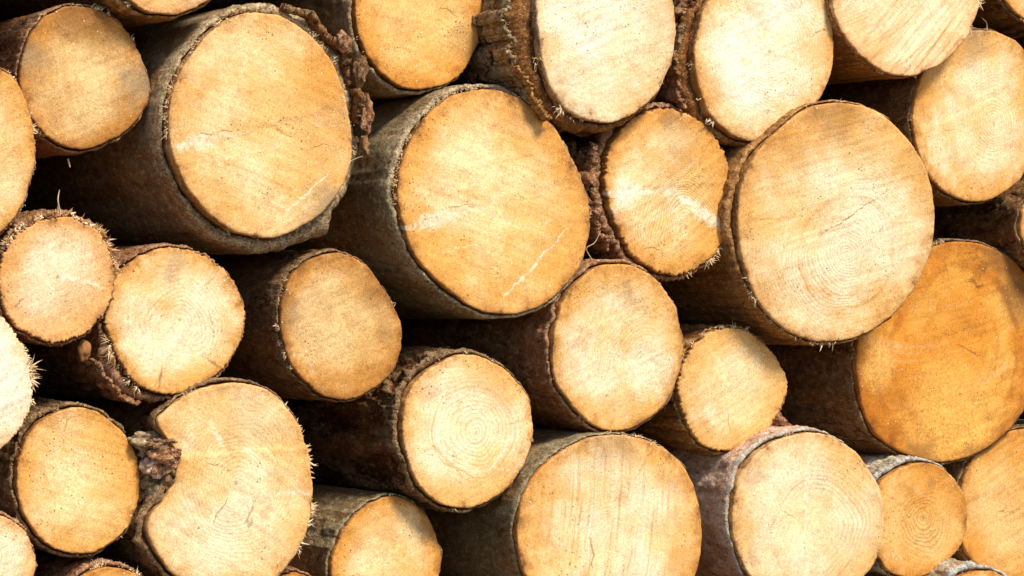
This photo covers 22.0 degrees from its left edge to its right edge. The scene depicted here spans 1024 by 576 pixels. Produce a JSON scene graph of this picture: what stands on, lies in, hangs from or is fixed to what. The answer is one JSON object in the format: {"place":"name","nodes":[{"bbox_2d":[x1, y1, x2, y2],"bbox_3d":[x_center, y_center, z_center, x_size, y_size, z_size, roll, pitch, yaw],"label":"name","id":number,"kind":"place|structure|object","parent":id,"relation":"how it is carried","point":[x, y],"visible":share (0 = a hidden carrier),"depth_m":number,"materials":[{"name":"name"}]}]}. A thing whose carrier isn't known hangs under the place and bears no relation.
{"place":"outdoors","nodes":[
{"label":"outdoors","id":0,"kind":"place"},
{"bbox_2d":[0,511,37,575],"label":"log","id":1,"kind":"object","parent":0,"point":[17,556],"visible":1,"depth_m":3.75,"materials":[{"name":"brown wood"}]},
{"bbox_2d":[0,315,41,449],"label":"log","id":2,"kind":"object","parent":1,"relation":"on","point":[17,377],"visible":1,"depth_m":3.73,"materials":[{"name":"brown wood"}]},
{"bbox_2d":[0,207,123,346],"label":"log","id":3,"kind":"object","parent":2,"relation":"on","point":[58,271],"visible":0.98,"depth_m":3.77,"materials":[{"name":"brown wood"}]},
{"bbox_2d":[0,67,37,234],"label":"log","id":4,"kind":"object","parent":3,"relation":"on","point":[17,152],"visible":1,"depth_m":3.73,"materials":[{"name":"brown wood"}]},
{"bbox_2d":[57,190,60,213],"bbox_3d":[-0.646,-0.123,3.758,0.008,0.035,0.007,0,0,-32],"label":"dry stem","id":5,"kind":"object","parent":3,"relation":"on","point":[58,203],"visible":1,"depth_m":3.76,"materials":[{"name":"beige plant"}]},
{"bbox_2d":[0,3,150,159],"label":"log","id":6,"kind":"object","parent":3,"relation":"on","point":[79,72],"visible":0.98,"depth_m":3.85,"materials":[{"name":"brown wood"}]},
{"bbox_2d":[0,0,210,28],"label":"log","id":7,"kind":"object","parent":6,"relation":"on","point":[127,14],"visible":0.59,"depth_m":3.89,"materials":[{"name":"brown wood"}]},
{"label":"log","id":8,"kind":"object","parent":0,"visible":0},
{"bbox_2d":[1015,419,1023,423],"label":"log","id":9,"kind":"object","parent":8,"relation":"on","point":[1018,421],"depth_m":5.61,"materials":[{"name":"brown wood"}]},
{"label":"ground","id":10,"kind":"structure","parent":0,"visible":0},
{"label":"log","id":11,"kind":"object","parent":10,"relation":"on","visible":0},
{"bbox_2d":[666,425,883,575],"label":"log","id":12,"kind":"object","parent":11,"relation":"on","point":[796,500],"visible":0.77,"depth_m":4.46,"materials":[{"name":"brown wood"}]},
{"bbox_2d":[624,322,791,455],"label":"log","id":13,"kind":"object","parent":12,"relation":"on","point":[729,392],"visible":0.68,"depth_m":4.46,"materials":[{"name":"brown wood"}]},
{"bbox_2d":[660,99,934,349],"bbox_3d":[-0.089,-0.107,5.514,0.441,0.434,2.442,0,0,-32],"label":"log","id":14,"kind":"object","parent":13,"relation":"on","point":[826,214],"visible":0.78,"depth_m":4.49,"materials":[{"name":"brown wood"}]},
{"bbox_2d":[650,0,833,147],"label":"log","id":15,"kind":"object","parent":14,"relation":"on","point":[739,73],"visible":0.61,"depth_m":4.43,"materials":[{"name":"brown wood"}]},
{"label":"log","id":16,"kind":"object","parent":10,"relation":"on","visible":0},
{"bbox_2d":[424,427,701,575],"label":"log","id":17,"kind":"object","parent":16,"relation":"on","point":[580,503],"visible":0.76,"depth_m":4.28,"materials":[{"name":"brown wood"}]},
{"bbox_2d":[399,259,683,432],"bbox_3d":[-0.534,0.098,5.436,0.281,0.292,2.692,0,0,-32],"label":"log","id":18,"kind":"object","parent":17,"relation":"on","point":[596,345],"visible":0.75,"depth_m":4.31,"materials":[{"name":"brown wood"}]},
{"bbox_2d":[559,102,727,281],"bbox_3d":[-0.428,-0.152,5.435,0.302,0.316,2.573,0,0,-32],"label":"log","id":19,"kind":"object","parent":18,"relation":"on","point":[654,177],"visible":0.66,"depth_m":4.35,"materials":[{"name":"brown wood"}]},
{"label":"log","id":20,"kind":"object","parent":10,"relation":"on","visible":0},
{"bbox_2d":[287,484,442,575],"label":"log","id":21,"kind":"object","parent":20,"relation":"on","point":[353,532],"visible":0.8,"depth_m":4.13,"materials":[{"name":"brown wood"}]},
{"bbox_2d":[281,346,533,512],"bbox_3d":[-0.720,0.223,5.208,0.279,0.269,2.482,0,0,-32],"label":"log","id":22,"kind":"object","parent":21,"relation":"on","point":[445,429],"visible":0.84,"depth_m":4.17,"materials":[{"name":"brown wood"}]},
{"bbox_2d":[207,248,401,401],"bbox_3d":[-0.913,0.060,5.095,0.230,0.244,2.469,0,0,-32],"label":"log","id":23,"kind":"object","parent":22,"relation":"on","point":[323,324],"visible":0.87,"depth_m":4.06,"materials":[{"name":"brown wood"}]},
{"bbox_2d":[20,3,374,254],"bbox_3d":[-1.104,-0.242,5.137,0.371,0.384,2.801,0,0,-32],"label":"log","id":24,"kind":"object","parent":23,"relation":"on","point":[238,138],"visible":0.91,"depth_m":3.97,"materials":[{"name":"brown wood"}]},
{"bbox_2d":[280,84,590,319],"bbox_3d":[-0.703,-0.130,5.251,0.376,0.392,2.563,0,0,-32],"label":"log","id":25,"kind":"object","parent":22,"relation":"on","point":[467,201],"visible":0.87,"depth_m":4.17,"materials":[{"name":"brown wood"}]},
{"bbox_2d":[179,0,481,99],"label":"log","id":26,"kind":"object","parent":25,"relation":"on","point":[406,48],"visible":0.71,"depth_m":4.17,"materials":[{"name":"brown wood"}]},
{"bbox_2d":[445,0,675,137],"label":"log","id":27,"kind":"object","parent":25,"relation":"on","point":[582,68],"visible":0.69,"depth_m":4.24,"materials":[{"name":"brown wood"}]},
{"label":"log","id":28,"kind":"object","parent":10,"relation":"on","visible":0},
{"bbox_2d":[34,549,143,575],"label":"log","id":29,"kind":"object","parent":28,"relation":"on","point":[48,564],"visible":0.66,"depth_m":3.84,"materials":[{"name":"brown wood"}]},
{"bbox_2d":[0,396,141,557],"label":"log","id":30,"kind":"object","parent":29,"relation":"on","point":[69,480],"visible":0.96,"depth_m":3.81,"materials":[{"name":"brown wood"}]},
{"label":"log","id":31,"kind":"object","parent":10,"relation":"on","visible":0},
{"bbox_2d":[926,557,1006,575],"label":"log","id":32,"kind":"object","parent":31,"relation":"on","point":[951,567],"visible":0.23,"depth_m":4.72,"materials":[{"name":"brown wood"}]},
{"bbox_2d":[857,453,967,575],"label":"log","id":33,"kind":"object","parent":32,"relation":"on","point":[925,506],"visible":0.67,"depth_m":4.71,"materials":[{"name":"brown wood"}]},
{"bbox_2d":[766,238,1023,464],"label":"log","id":34,"kind":"object","parent":33,"relation":"on","point":[932,369],"visible":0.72,"depth_m":4.78,"materials":[{"name":"brown wood"}]},
{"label":"log","id":35,"kind":"object","parent":31,"relation":"on","visible":0},
{"bbox_2d":[942,424,1023,575],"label":"log","id":36,"kind":"object","parent":35,"relation":"on","point":[990,481],"visible":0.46,"depth_m":4.88,"materials":[{"name":"brown wood"}]},
{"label":"log","id":37,"kind":"object","parent":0,"visible":0},
{"bbox_2d":[1011,37,1023,49],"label":"log","id":38,"kind":"object","parent":37,"relation":"on","point":[1020,41],"depth_m":5.12,"materials":[{"name":"brown wood"}]},
{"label":"log","id":39,"kind":"object","parent":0,"visible":0},
{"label":"log","id":40,"kind":"object","parent":39,"relation":"on","visible":0},
{"bbox_2d":[32,377,317,575],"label":"log","id":41,"kind":"object","parent":40,"relation":"on","point":[225,482],"visible":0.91,"depth_m":3.90,"materials":[{"name":"brown wood"}]},
{"bbox_2d":[22,243,245,405],"bbox_3d":[-1.171,0.060,4.956,0.241,0.254,2.552,0,0,-32],"label":"log","id":42,"kind":"object","parent":41,"relation":"on","point":[170,324],"visible":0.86,"depth_m":3.88,"materials":[{"name":"brown wood"}]},
{"bbox_2d":[77,339,90,361],"bbox_3d":[-0.622,0.091,3.824,0.021,0.034,0.022,0,0,-32],"label":"wood chip","id":43,"kind":"object","parent":42,"relation":"attached to","point":[84,349],"visible":1,"depth_m":3.82,"materials":[{"name":"orange wood"}]},
{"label":"log","id":44,"kind":"object","parent":39,"relation":"on","visible":0},
{"bbox_2d":[280,566,310,575],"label":"log","id":45,"kind":"object","parent":44,"relation":"on","point":[289,571],"visible":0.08,"depth_m":4.00,"materials":[{"name":"brown wood"}]},
{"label":"log","id":46,"kind":"object","parent":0,"visible":0},
{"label":"log","id":47,"kind":"object","parent":46,"relation":"on","visible":0},
{"bbox_2d":[933,173,1023,271],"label":"log","id":48,"kind":"object","parent":47,"relation":"on","point":[997,222],"visible":0.18,"depth_m":4.88,"materials":[{"name":"brown wood"}]},
{"bbox_2d":[818,28,1023,206],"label":"log","id":49,"kind":"object","parent":48,"relation":"on","point":[956,118],"visible":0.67,"depth_m":4.75,"materials":[{"name":"brown wood"}]},
{"bbox_2d":[825,0,984,84],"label":"log","id":50,"kind":"object","parent":49,"relation":"on","point":[884,39],"visible":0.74,"depth_m":4.58,"materials":[{"name":"brown wood"}]},
{"bbox_2d":[971,0,1023,38],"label":"log","id":51,"kind":"object","parent":49,"relation":"on","point":[1005,17],"visible":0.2,"depth_m":4.85,"materials":[{"name":"brown wood"}]}
]}

